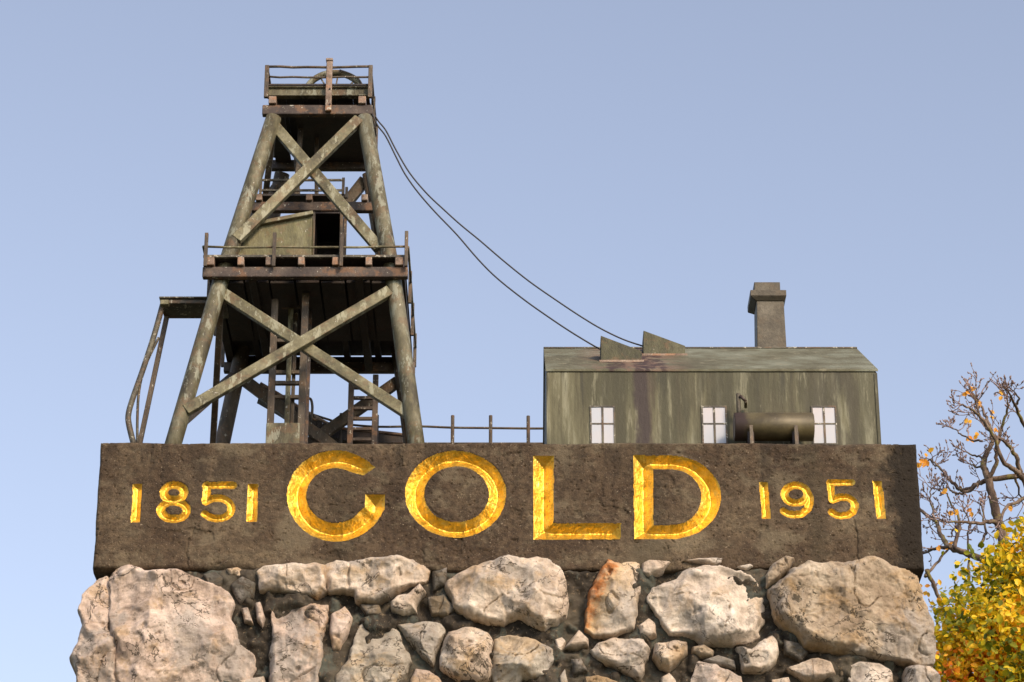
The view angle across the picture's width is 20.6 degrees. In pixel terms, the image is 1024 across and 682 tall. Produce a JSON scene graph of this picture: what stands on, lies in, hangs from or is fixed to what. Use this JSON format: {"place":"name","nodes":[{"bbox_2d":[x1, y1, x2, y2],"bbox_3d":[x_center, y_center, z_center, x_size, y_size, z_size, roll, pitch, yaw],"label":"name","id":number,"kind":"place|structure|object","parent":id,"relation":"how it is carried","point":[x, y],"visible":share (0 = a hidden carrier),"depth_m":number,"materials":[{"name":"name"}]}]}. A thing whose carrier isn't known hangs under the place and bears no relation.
{"place":"outdoors","nodes":[
{"label":"outdoors","id":0,"kind":"place"},
{"bbox_2d":[69,555,940,681],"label":"rubble pillar","id":1,"kind":"structure","parent":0,"point":[400,618],"depth_m":9.97,"materials":[{"name":"stone"}]},
{"bbox_2d":[93,443,923,582],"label":"inscribed block","id":2,"kind":"structure","parent":1,"relation":"on","point":[431,507],"depth_m":10.21,"materials":[{"name":"brown concrete"}]},
{"bbox_2d":[125,58,424,443],"bbox_3d":[-0.896,-0.196,11.371,1.163,1.978,1.267,0,-25,0],"label":"mine headframe","id":3,"kind":"object","parent":2,"relation":"on","point":[283,292],"visible":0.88,"depth_m":11.06,"materials":[{"name":"brown wood"}]},
{"bbox_2d":[339,69,599,349],"bbox_3d":[-0.173,-0.543,11.336,1.102,1.375,0.034,-4,-25,9],"label":"hoist rope","id":4,"kind":"object","parent":3,"relation":"hanging from","point":[436,213],"visible":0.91,"depth_m":11.26,"materials":[{"name":"grey"}]},
{"bbox_2d":[370,103,642,346],"bbox_3d":[-0.086,-0.546,11.440,1.263,1.281,0.010,-1,-25,1],"label":"hoist rope","id":5,"kind":"object","parent":3,"relation":"hanging from","point":[453,218],"visible":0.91,"depth_m":11.35,"materials":[{"name":"grey"}]},
{"bbox_2d":[315,413,542,443],"bbox_3d":[-0.344,0.600,11.548,0.972,0.662,0.015,0,-25,0],"label":"pipe railing","id":6,"kind":"object","parent":2,"relation":"on","point":[527,428],"visible":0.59,"depth_m":11.65,"materials":[{"name":"brown metal"}]},
{"bbox_2d":[543,282,880,444],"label":"engine house","id":7,"kind":"structure","parent":2,"relation":"on","point":[656,389],"depth_m":10.62,"materials":[{"name":"wood"}]},
{"bbox_2d":[590,406,615,443],"bbox_3d":[0.340,0.316,10.554,0.095,0.159,0.008,0,-25,0],"label":"window","id":8,"kind":"structure","parent":7,"relation":"in","point":[602,422],"depth_m":10.55,"materials":[{"name":"white glass"}]},
{"bbox_2d":[701,406,727,443],"bbox_3d":[0.759,0.316,10.554,0.096,0.159,0.008,0,-25,0],"label":"window","id":9,"kind":"structure","parent":7,"relation":"in","point":[714,418],"depth_m":10.55,"materials":[{"name":"white glass"}]},
{"bbox_2d":[811,406,837,444],"bbox_3d":[1.171,0.316,10.554,0.095,0.159,0.008,0,-25,0],"label":"window","id":10,"kind":"structure","parent":7,"relation":"in","point":[825,417],"depth_m":10.55,"materials":[{"name":"white glass"}]},
{"bbox_2d":[733,393,814,443],"bbox_3d":[0.971,0.309,10.462,0.294,0.266,0.146,0,-25,0],"label":"boiler tank","id":11,"kind":"object","parent":2,"relation":"on","point":[792,428],"visible":0.92,"depth_m":10.40,"materials":[{"name":"brown bronze"}]},
{"bbox_2d":[0,0,1023,681],"label":"sky","id":12,"kind":"structure","parent":0,"point":[643,164],"materials":[{"name":"blue"}]},
{"bbox_2d":[917,363,1023,610],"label":"bare tree","id":13,"kind":"object","parent":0,"point":[997,521],"visible":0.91,"depth_m":18.33,"materials":[{"name":"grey plant"}]},
{"bbox_2d":[929,512,1023,681],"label":"autumn tree","id":14,"kind":"object","parent":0,"point":[984,642],"visible":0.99,"depth_m":16.75,"materials":[{"name":"yellow plant"}]}
]}

